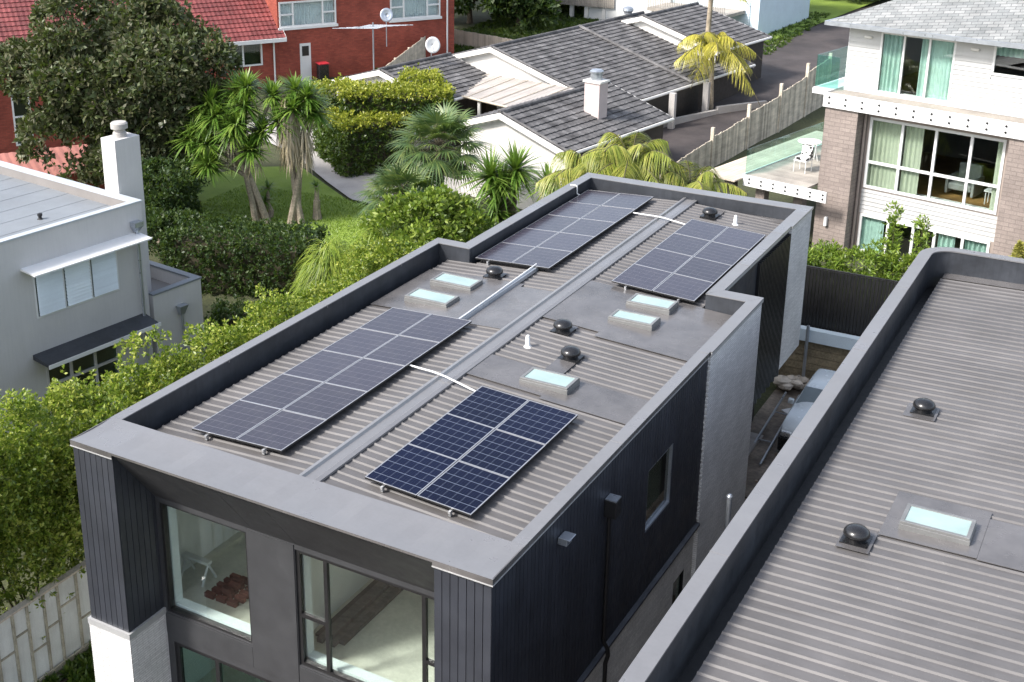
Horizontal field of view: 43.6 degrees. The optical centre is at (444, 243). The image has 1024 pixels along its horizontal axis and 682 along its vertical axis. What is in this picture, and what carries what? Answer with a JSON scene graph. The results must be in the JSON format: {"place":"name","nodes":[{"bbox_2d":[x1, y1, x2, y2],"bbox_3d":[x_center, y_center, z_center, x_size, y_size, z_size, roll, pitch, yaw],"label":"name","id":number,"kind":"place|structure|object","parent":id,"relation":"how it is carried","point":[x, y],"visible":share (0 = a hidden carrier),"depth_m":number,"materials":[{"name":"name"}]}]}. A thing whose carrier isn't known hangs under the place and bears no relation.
{"place":"outdoors","nodes":[
{"label":"outdoors","id":0,"kind":"place"},
{"bbox_2d":[0,120,204,437],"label":"grey house","id":1,"kind":"structure","parent":0,"point":[86,283],"depth_m":35.27,"materials":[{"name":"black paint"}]},
{"bbox_2d":[33,251,119,318],"bbox_3d":[-9.923,1.015,34.512,0.125,1.300,2.710,14,24,35],"label":"window","id":2,"kind":"structure","parent":1,"relation":"in","point":[51,290],"depth_m":34.46,"materials":[{"name":"white paint"}]},
{"bbox_2d":[46,343,119,425],"bbox_3d":[-9.983,3.774,35.437,0.074,1.980,2.400,14,24,35],"label":"window","id":3,"kind":"structure","parent":1,"relation":"in","point":[96,365],"depth_m":35.50,"materials":[{"name":"white metal"}]},
{"bbox_2d":[0,0,453,153],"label":"red brick house","id":4,"kind":"structure","parent":0,"point":[273,40],"depth_m":70.86,"materials":[{"name":"brick"}]},
{"bbox_2d":[161,166,382,272],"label":"lawn","id":5,"kind":"structure","parent":0,"point":[278,177],"depth_m":51.51,"materials":[{"name":"green plant"}]},
{"bbox_2d":[165,68,287,223],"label":"yucca tree","id":6,"kind":"object","parent":5,"relation":"on","point":[245,151],"visible":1,"depth_m":47.67,"materials":[{"name":"green plant"}]},
{"bbox_2d":[257,71,337,223],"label":"yucca tree","id":7,"kind":"object","parent":5,"relation":"on","point":[296,149],"visible":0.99,"depth_m":47.70,"materials":[{"name":"green plant"}]},
{"bbox_2d":[249,116,469,204],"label":"garden path","id":8,"kind":"structure","parent":0,"point":[348,186],"depth_m":54.06,"materials":[{"name":"concrete"}]},
{"bbox_2d":[59,595,675,681],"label":"front yard","id":9,"kind":"structure","parent":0,"point":[673,601],"depth_m":26.05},
{"bbox_2d":[70,172,813,681],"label":"black house","id":10,"kind":"structure","parent":9,"relation":"on","point":[584,540],"depth_m":23.10,"materials":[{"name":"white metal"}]},
{"bbox_2d":[160,503,251,642],"bbox_3d":[-4.170,5.755,22.468,1.950,2.260,0.070,11,22,29],"label":"window","id":11,"kind":"structure","parent":10,"relation":"in","point":[162,506],"depth_m":22.79,"materials":[{"name":"black paint"}]},
{"bbox_2d":[176,642,271,681],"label":"window","id":12,"kind":"structure","parent":10,"relation":"in","point":[218,663],"depth_m":23.15,"materials":[{"name":"black paint"}]},
{"bbox_2d":[204,573,248,607],"bbox_3d":[-3.969,6.467,24.035,0.771,0.195,0.796,11,22,29],"label":"brick pile","id":13,"kind":"object","parent":10,"relation":"on","point":[228,588],"visible":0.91,"depth_m":23.90,"materials":[{"name":"brown brick"}]},
{"bbox_2d":[315,580,402,647],"bbox_3d":[-1.282,6.561,23.878,0.615,0.120,3.273,11,22,29],"label":"plank stack","id":14,"kind":"object","parent":10,"relation":"on","point":[358,613],"visible":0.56,"depth_m":23.35,"materials":[{"name":"brown wood"}]},
{"bbox_2d":[296,550,433,681],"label":"window","id":15,"kind":"structure","parent":10,"relation":"in","point":[326,622],"depth_m":21.22,"materials":[{"name":"black paint"}]},
{"bbox_2d":[645,444,672,531],"bbox_3d":[3.981,4.555,23.981,0.090,1.310,1.280,11,22,29],"label":"window","id":16,"kind":"structure","parent":10,"relation":"in","point":[659,476],"depth_m":24.12,"materials":[{"name":"grey glass"}]},
{"bbox_3d":[-1.413,2.609,24.603,0.044,0.095,6.745,11,22,29],"label":"mounting rail","id":17,"kind":"object","parent":10,"relation":"on","visible":0},
{"bbox_2d":[236,410,326,452],"bbox_3d":[-2.867,3.283,22.488,0.989,0.041,1.319,8,20,30],"label":"solar panel","id":18,"kind":"object","parent":17,"relation":"on","point":[281,431],"visible":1,"depth_m":22.43,"materials":[{"name":"black paint"}]},
{"bbox_2d":[282,383,367,420],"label":"solar panel","id":19,"kind":"object","parent":17,"relation":"on","point":[326,401],"visible":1,"depth_m":23.53,"materials":[{"name":"black paint"}]},
{"bbox_2d":[325,358,404,392],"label":"solar panel","id":20,"kind":"object","parent":17,"relation":"on","point":[367,375],"visible":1,"depth_m":24.61,"materials":[{"name":"black paint"}]},
{"bbox_2d":[364,335,439,367],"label":"solar panel","id":21,"kind":"object","parent":17,"relation":"on","point":[405,351],"visible":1,"depth_m":25.70,"materials":[{"name":"black paint"}]},
{"bbox_2d":[400,314,471,343],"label":"solar panel","id":22,"kind":"object","parent":17,"relation":"on","point":[440,329],"visible":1,"depth_m":26.77,"materials":[{"name":"black paint"}]},
{"bbox_3d":[2.730,-0.485,33.671,0.044,0.095,6.745,11,22,29],"label":"mounting rail","id":23,"kind":"object","parent":10,"relation":"on","visible":0},
{"bbox_2d":[475,242,534,263],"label":"solar panel","id":24,"kind":"object","parent":23,"relation":"on","point":[503,252],"visible":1,"depth_m":31.36,"materials":[{"name":"black paint"}]},
{"bbox_2d":[502,228,558,246],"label":"solar panel","id":25,"kind":"object","parent":23,"relation":"on","point":[531,237],"visible":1,"depth_m":32.49,"materials":[{"name":"black paint"}]},
{"bbox_2d":[525,214,580,231],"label":"solar panel","id":26,"kind":"object","parent":23,"relation":"on","point":[555,223],"visible":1,"depth_m":33.57,"materials":[{"name":"black paint"}]},
{"bbox_2d":[548,202,600,217],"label":"solar panel","id":27,"kind":"object","parent":23,"relation":"on","point":[575,209],"visible":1,"depth_m":34.65,"materials":[{"name":"black paint"}]},
{"bbox_2d":[568,190,619,205],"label":"solar panel","id":28,"kind":"object","parent":23,"relation":"on","point":[601,198],"visible":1,"depth_m":35.73,"materials":[{"name":"black paint"}]},
{"bbox_3d":[3.825,-0.334,33.043,0.044,0.095,6.745,11,22,29],"label":"mounting rail","id":29,"kind":"object","parent":10,"relation":"on","visible":0},
{"bbox_2d":[512,247,572,268],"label":"solar panel","id":30,"kind":"object","parent":29,"relation":"on","point":[545,258],"visible":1,"depth_m":30.87,"materials":[{"name":"black paint"}]},
{"bbox_2d":[537,232,594,252],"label":"solar panel","id":31,"kind":"object","parent":29,"relation":"on","point":[573,243],"visible":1,"depth_m":31.99,"materials":[{"name":"black paint"}]},
{"bbox_2d":[561,218,615,237],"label":"solar panel","id":32,"kind":"object","parent":29,"relation":"on","point":[588,227],"visible":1,"depth_m":33.07,"materials":[{"name":"black paint"}]},
{"bbox_2d":[583,206,634,222],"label":"solar panel","id":33,"kind":"object","parent":29,"relation":"on","point":[610,214],"visible":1,"depth_m":34.15,"materials":[{"name":"black paint"}]},
{"bbox_2d":[602,193,653,209],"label":"solar panel","id":34,"kind":"object","parent":29,"relation":"on","point":[628,201],"visible":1,"depth_m":35.22,"materials":[{"name":"black paint"}]},
{"bbox_3d":[0.007,3.395,22.333,0.044,0.095,4.095,11,22,29],"label":"mounting rail","id":35,"kind":"object","parent":10,"relation":"on","visible":0},
{"bbox_2d":[365,443,456,496],"bbox_3d":[-0.546,3.734,21.168,0.989,0.040,1.319,14,24,27],"label":"solar panel","id":36,"kind":"object","parent":35,"relation":"on","point":[412,470],"visible":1,"depth_m":21.12,"materials":[{"name":"black paint"}]},
{"bbox_2d":[408,413,494,460],"bbox_3d":[0.124,3.358,22.247,0.989,0.041,1.319,14,24,27],"label":"solar panel","id":37,"kind":"object","parent":35,"relation":"on","point":[452,436],"visible":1,"depth_m":22.22,"materials":[{"name":"black paint"}]},
{"bbox_2d":[447,386,528,428],"bbox_3d":[0.794,2.984,23.327,0.989,0.040,1.319,14,23,27],"label":"solar panel","id":38,"kind":"object","parent":35,"relation":"on","point":[489,407],"visible":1,"depth_m":23.30,"materials":[{"name":"black paint"}]},
{"bbox_3d":[1.102,3.668,21.748,0.044,0.095,4.095,11,22,29],"label":"mounting rail","id":39,"kind":"object","parent":10,"relation":"on","visible":0},
{"bbox_2d":[417,461,509,516],"bbox_3d":[0.316,3.953,20.708,0.989,0.040,1.319,14,23,27],"label":"solar panel","id":40,"kind":"object","parent":39,"relation":"on","point":[464,488],"visible":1,"depth_m":20.66,"materials":[{"name":"black paint"}]},
{"bbox_2d":[458,429,545,479],"bbox_3d":[0.986,3.576,21.788,0.989,0.042,1.319,14,23,27],"label":"solar panel","id":41,"kind":"object","parent":39,"relation":"on","point":[505,454],"visible":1,"depth_m":21.75,"materials":[{"name":"black paint"}]},
{"bbox_2d":[496,400,577,445],"bbox_3d":[1.657,3.197,22.866,0.989,0.040,1.319,14,23,27],"label":"solar panel","id":42,"kind":"object","parent":39,"relation":"on","point":[546,425],"visible":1,"depth_m":22.83,"materials":[{"name":"black paint"}]},
{"bbox_3d":[5.479,0.251,31.334,0.044,0.095,5.420,11,22,29],"label":"mounting rail","id":43,"kind":"object","parent":10,"relation":"on","visible":0},
{"bbox_2d":[612,264,672,291],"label":"solar panel","id":44,"kind":"object","parent":43,"relation":"on","point":[641,277],"visible":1,"depth_m":29.57,"materials":[{"name":"black paint"}]},
{"bbox_2d":[634,248,692,272],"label":"solar panel","id":45,"kind":"object","parent":43,"relation":"on","point":[664,260],"visible":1,"depth_m":30.69,"materials":[{"name":"black paint"}]},
{"bbox_2d":[655,233,710,255],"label":"solar panel","id":46,"kind":"object","parent":43,"relation":"on","point":[684,244],"visible":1,"depth_m":31.77,"materials":[{"name":"black paint"}]},
{"bbox_2d":[674,219,727,240],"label":"solar panel","id":47,"kind":"object","parent":43,"relation":"on","point":[701,229],"visible":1,"depth_m":32.85,"materials":[{"name":"black paint"}]},
{"bbox_3d":[6.574,0.524,30.749,0.044,0.095,5.420,11,22,29],"label":"mounting rail","id":48,"kind":"object","parent":10,"relation":"on","visible":0},
{"bbox_2d":[653,273,713,301],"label":"solar panel","id":49,"kind":"object","parent":48,"relation":"on","point":[682,287],"visible":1,"depth_m":29.11,"materials":[{"name":"black paint"}]},
{"bbox_2d":[674,256,732,283],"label":"solar panel","id":50,"kind":"object","parent":48,"relation":"on","point":[714,272],"visible":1,"depth_m":30.23,"materials":[{"name":"black paint"}]},
{"bbox_2d":[694,241,749,266],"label":"solar panel","id":51,"kind":"object","parent":48,"relation":"on","point":[722,253],"visible":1,"depth_m":31.31,"materials":[{"name":"black paint"}]},
{"bbox_2d":[712,227,765,249],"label":"solar panel","id":52,"kind":"object","parent":48,"relation":"on","point":[740,238],"visible":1,"depth_m":32.38,"materials":[{"name":"black paint"}]},
{"bbox_2d":[0,0,964,676],"bbox_3d":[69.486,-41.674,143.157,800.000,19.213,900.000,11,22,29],"label":"ground","id":53,"kind":"structure","parent":0,"point":[808,124],"depth_m":52.84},
{"bbox_2d":[0,387,85,639],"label":"hedge shrub","id":54,"kind":"object","parent":53,"relation":"on","point":[27,532],"visible":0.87,"depth_m":25.13,"materials":[{"name":"green plant"}]},
{"bbox_2d":[0,560,91,681],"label":"panel fence","id":55,"kind":"object","parent":53,"relation":"on","point":[59,621],"visible":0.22,"depth_m":25.52,"materials":[{"name":"grey wood"}]},
{"bbox_2d":[0,144,104,189],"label":"lean to shed","id":56,"kind":"object","parent":53,"relation":"on","point":[33,164],"visible":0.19,"depth_m":53.26,"materials":[{"name":"red tile"}]},
{"bbox_2d":[8,365,141,570],"bbox_3d":[-7.483,5.187,27.518,2.939,5.851,4.112,11,22,29],"label":"hedge shrub","id":57,"kind":"object","parent":53,"relation":"on","point":[95,409],"visible":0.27,"depth_m":26.49,"materials":[{"name":"green plant"}]},
{"bbox_2d":[0,0,261,189],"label":"magnolia tree","id":58,"kind":"object","parent":53,"relation":"on","point":[139,67],"visible":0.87,"depth_m":48.16,"materials":[{"name":"green plant"}]},
{"bbox_2d":[104,324,207,409],"bbox_3d":[-6.474,4.704,29.141,3.993,5.705,2.891,-13,23,-32],"label":"hedge shrub","id":59,"kind":"object","parent":53,"relation":"on","point":[181,368],"visible":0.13,"depth_m":28.81,"materials":[{"name":"green plant"}]},
{"bbox_2d":[145,201,203,263],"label":"dark shrub","id":60,"kind":"object","parent":53,"relation":"on","point":[155,218],"visible":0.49,"depth_m":45.46,"materials":[{"name":"green plant"}]},
{"bbox_2d":[141,153,210,242],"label":"understory tree","id":61,"kind":"object","parent":53,"relation":"on","point":[179,184],"visible":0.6,"depth_m":46.79,"materials":[{"name":"green plant"}]},
{"bbox_2d":[156,317,245,389],"bbox_3d":[-5.550,4.251,30.929,2.748,5.383,4.085,3,19,8],"label":"hedge shrub","id":62,"kind":"object","parent":53,"relation":"on","point":[214,351],"visible":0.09,"depth_m":30.36,"materials":[{"name":"green plant"}]},
{"bbox_2d":[155,211,331,300],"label":"clipped hedge","id":63,"kind":"object","parent":53,"relation":"on","point":[243,256],"visible":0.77,"depth_m":44.06,"materials":[{"name":"green plant"}]},
{"bbox_2d":[204,294,293,340],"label":"hedge","id":64,"kind":"object","parent":53,"relation":"on","point":[221,311],"visible":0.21,"depth_m":41.63,"materials":[{"name":"green plant"}]},
{"bbox_2d":[215,283,300,352],"bbox_3d":[-4.427,3.615,32.350,2.901,5.647,3.757,11,22,29],"label":"hedge shrub","id":65,"kind":"object","parent":53,"relation":"on","point":[276,310],"visible":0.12,"depth_m":31.60,"materials":[{"name":"green plant"}]},
{"bbox_2d":[265,274,352,328],"bbox_3d":[-3.463,3.389,34.163,2.961,4.884,4.424,11,22,29],"label":"hedge shrub","id":66,"kind":"object","parent":53,"relation":"on","point":[305,305],"visible":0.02,"depth_m":34.23,"materials":[{"name":"green plant"}]},
{"bbox_2d":[286,235,354,313],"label":"weeping bush","id":67,"kind":"object","parent":53,"relation":"on","point":[313,272],"visible":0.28,"depth_m":41.06,"materials":[{"name":"green plant"}]},
{"bbox_2d":[309,250,382,303],"bbox_3d":[-2.349,2.775,35.805,2.819,4.938,4.238,11,22,29],"label":"hedge shrub","id":68,"kind":"object","parent":53,"relation":"on","point":[369,262],"visible":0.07,"depth_m":35.52,"materials":[{"name":"green plant"}]},
{"bbox_2d":[335,236,420,279],"bbox_3d":[-1.706,2.112,37.192,2.946,4.984,3.944,11,22,29],"label":"hedge shrub","id":69,"kind":"object","parent":53,"relation":"on","point":[393,255],"visible":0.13,"depth_m":36.50,"materials":[{"name":"green plant"}]},
{"bbox_2d":[311,62,457,176],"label":"hedge","id":70,"kind":"object","parent":53,"relation":"on","point":[369,115],"visible":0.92,"depth_m":54.84,"materials":[{"name":"green plant"}]},
{"bbox_2d":[356,157,443,234],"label":"fan palm","id":71,"kind":"object","parent":53,"relation":"on","point":[391,183],"visible":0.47,"depth_m":46.85,"materials":[{"name":"green plant"}]},
{"bbox_2d":[386,36,425,65],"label":"grey board fence","id":72,"kind":"object","parent":53,"relation":"on","point":[417,50],"visible":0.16,"depth_m":72.21,"materials":[{"name":"grey wood"}]},
{"bbox_2d":[358,182,495,262],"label":"broadleaf shrub","id":73,"kind":"object","parent":53,"relation":"on","point":[439,205],"visible":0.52,"depth_m":40.12,"materials":[{"name":"green plant"}]},
{"bbox_2d":[38,4,830,681],"bbox_3d":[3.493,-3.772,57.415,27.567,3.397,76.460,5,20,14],"label":"ground cover","id":74,"kind":"object","parent":53,"relation":"on","point":[784,39],"visible":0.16,"depth_m":82.47,"materials":[{"name":"green plant"}]},
{"bbox_2d":[384,99,496,194],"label":"fan palm","id":75,"kind":"object","parent":53,"relation":"on","point":[449,121],"visible":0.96,"depth_m":47.40,"materials":[{"name":"green plant"}]},
{"bbox_2d":[454,30,512,49],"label":"paling fence","id":76,"kind":"object","parent":53,"relation":"on","point":[473,39],"visible":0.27,"depth_m":78.20,"materials":[{"name":"grey wood"}]},
{"bbox_2d":[455,138,544,226],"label":"yucca tree","id":77,"kind":"object","parent":53,"relation":"on","point":[500,180],"visible":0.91,"depth_m":45.99,"materials":[{"name":"green plant"}]},
{"bbox_2d":[478,0,562,30],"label":"background tree","id":78,"kind":"object","parent":53,"relation":"on","point":[525,10],"visible":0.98,"depth_m":81.93,"materials":[{"name":"green plant"}]},
{"bbox_2d":[331,2,772,208],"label":"dark tiled house","id":79,"kind":"structure","parent":53,"relation":"on","point":[512,90],"depth_m":60.43,"materials":[{"name":"tile"}]},
{"bbox_2d":[541,0,613,19],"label":"deck house","id":80,"kind":"structure","parent":53,"relation":"on","point":[585,4],"depth_m":86.10,"materials":[{"name":"white paint"}]},
{"bbox_2d":[534,146,635,198],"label":"queen palm","id":81,"kind":"object","parent":53,"relation":"on","point":[565,157],"visible":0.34,"depth_m":41.30,"materials":[{"name":"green plant"}]},
{"bbox_2d":[562,131,690,186],"bbox_3d":[5.764,-0.742,40.596,5.452,5.519,4.714,11,22,29],"label":"queen palm","id":82,"kind":"object","parent":53,"relation":"on","point":[626,156],"visible":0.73,"depth_m":39.62,"materials":[{"name":"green plant"}]},
{"bbox_2d":[589,0,809,33],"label":"stilt house","id":83,"kind":"structure","parent":53,"relation":"on","point":[767,16],"depth_m":81.17,"materials":[{"name":"white paint"}]},
{"bbox_2d":[655,160,748,195],"bbox_3d":[7.772,-0.183,40.266,4.259,4.688,4.192,11,22,29],"label":"queen palm","id":84,"kind":"object","parent":53,"relation":"on","point":[706,184],"visible":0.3,"depth_m":39.60,"materials":[{"name":"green plant"}]},
{"bbox_2d":[663,100,766,127],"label":"garden wall","id":85,"kind":"structure","parent":53,"relation":"on","point":[721,109],"depth_m":63.09,"materials":[{"name":"concrete"}]},
{"bbox_2d":[669,31,761,109],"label":"feather palm","id":86,"kind":"object","parent":53,"relation":"on","point":[722,40],"visible":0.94,"depth_m":61.96,"materials":[{"name":"yellow plant"}]},
{"bbox_2d":[661,53,832,183],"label":"stepped fence","id":87,"kind":"object","parent":53,"relation":"on","point":[795,102],"visible":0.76,"depth_m":58.94,"materials":[{"name":"grey wood"}]},
{"bbox_2d":[700,131,826,205],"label":"balcony","id":88,"kind":"structure","parent":53,"relation":"on","point":[764,172],"depth_m":46.59,"materials":[{"name":"white paint"}]},
{"bbox_2d":[807,237,847,316],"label":"garden shrub","id":89,"kind":"object","parent":53,"relation":"on","point":[826,254],"visible":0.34,"depth_m":39.27,"materials":[{"name":"green plant"}]},
{"bbox_2d":[801,265,898,336],"bbox_3d":[12.949,2.123,37.317,8.900,2.260,0.100,11,22,29],"label":"black fence","id":90,"kind":"object","parent":53,"relation":"on","point":[819,291],"visible":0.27,"depth_m":37.86,"materials":[{"name":"paint"}]},
{"bbox_2d":[827,236,902,325],"bbox_3d":[12.764,1.238,38.974,2.532,2.967,1.673,11,22,29],"label":"garden shrub","id":91,"kind":"object","parent":53,"relation":"on","point":[869,254],"visible":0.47,"depth_m":38.58,"materials":[{"name":"green plant"}]},
{"bbox_2d":[878,200,906,259],"bbox_3d":[13.594,0.609,39.045,0.852,4.181,0.940,-6,20,-16],"label":"sapling","id":92,"kind":"object","parent":53,"relation":"on","point":[892,219],"visible":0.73,"depth_m":38.58,"materials":[{"name":"green plant"}]},
{"bbox_2d":[812,0,1023,265],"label":"white house","id":93,"kind":"structure","parent":53,"relation":"on","point":[922,99],"depth_m":42.92,"materials":[{"name":"paint"}]},
{"bbox_2d":[875,32,956,103],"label":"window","id":94,"kind":"structure","parent":93,"relation":"in","point":[882,35],"depth_m":42.54,"materials":[{"name":"white paint"}]},
{"bbox_2d":[856,213,989,265],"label":"window","id":95,"kind":"structure","parent":93,"relation":"in","point":[934,231],"depth_m":43.59,"materials":[{"name":"white paint"}]},
{"bbox_2d":[863,117,1006,214],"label":"window","id":96,"kind":"structure","parent":93,"relation":"in","point":[973,136],"depth_m":42.53,"materials":[{"name":"white paint"}]},
{"bbox_2d":[944,161,984,197],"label":"armchair","id":97,"kind":"object","parent":93,"relation":"on","point":[976,172],"visible":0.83,"depth_m":43.85,"materials":[{"name":"grey fabric"}]},
{"bbox_2d":[904,214,935,256],"bbox_3d":[14.305,0.931,38.654,0.884,3.830,0.949,11,22,29],"label":"sapling","id":98,"kind":"object","parent":53,"relation":"on","point":[921,225],"visible":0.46,"depth_m":38.23,"materials":[{"name":"green plant"}]},
{"bbox_2d":[672,387,802,595],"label":"alley ground","id":99,"kind":"structure","parent":0,"point":[755,471],"depth_m":35.89,"materials":[{"name":"grey concrete"}]},
{"bbox_2d":[777,368,835,449],"bbox_3d":[10.627,4.663,35.410,2.020,1.519,3.840,11,22,29],"label":"parked car","id":100,"kind":"object","parent":99,"relation":"on","point":[819,380],"visible":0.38,"depth_m":35.11,"materials":[{"name":"paint"}]},
{"bbox_2d":[778,325,859,379],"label":"wooden deck","id":101,"kind":"structure","parent":99,"relation":"on","point":[815,350],"depth_m":38.32,"materials":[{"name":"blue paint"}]},
{"bbox_2d":[648,6,872,182],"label":"driveway","id":102,"kind":"structure","parent":0,"point":[814,47],"depth_m":70.53,"materials":[{"name":"grey asphalt"}]},
{"bbox_2d":[619,247,1023,681],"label":"charcoal house","id":103,"kind":"structure","parent":0,"point":[873,531],"depth_m":20.11,"materials":[{"name":"metal"}]},
{"bbox_2d":[765,0,878,40],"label":"grass bank","id":104,"kind":"structure","parent":0,"point":[835,8],"depth_m":88.71,"materials":[{"name":"green plant"}]},
{"bbox_3d":[-2.509,2.459,25.231,0.044,0.095,6.745,11,22,29],"label":"mounting rail","id":105,"kind":"object","parent":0,"visible":0},
{"bbox_2d":[192,400,281,440],"bbox_3d":[-3.730,3.160,22.981,0.989,0.041,1.319,8,21,30],"label":"solar panel","id":106,"kind":"object","parent":105,"relation":"on","point":[234,421],"visible":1,"depth_m":22.93,"materials":[{"name":"black paint"}]},
{"bbox_2d":[240,374,323,408],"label":"solar panel","id":107,"kind":"object","parent":105,"relation":"on","point":[282,391],"visible":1,"depth_m":24.04,"materials":[{"name":"black paint"}]},
{"bbox_2d":[283,350,361,382],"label":"solar panel","id":108,"kind":"object","parent":105,"relation":"on","point":[324,366],"visible":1,"depth_m":25.12,"materials":[{"name":"black paint"}]},
{"bbox_2d":[323,328,397,357],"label":"solar panel","id":109,"kind":"object","parent":105,"relation":"on","point":[360,342],"visible":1,"depth_m":26.20,"materials":[{"name":"black paint"}]},
{"bbox_2d":[359,307,430,334],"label":"solar panel","id":110,"kind":"object","parent":105,"relation":"on","point":[396,321],"visible":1,"depth_m":27.27,"materials":[{"name":"black paint"}]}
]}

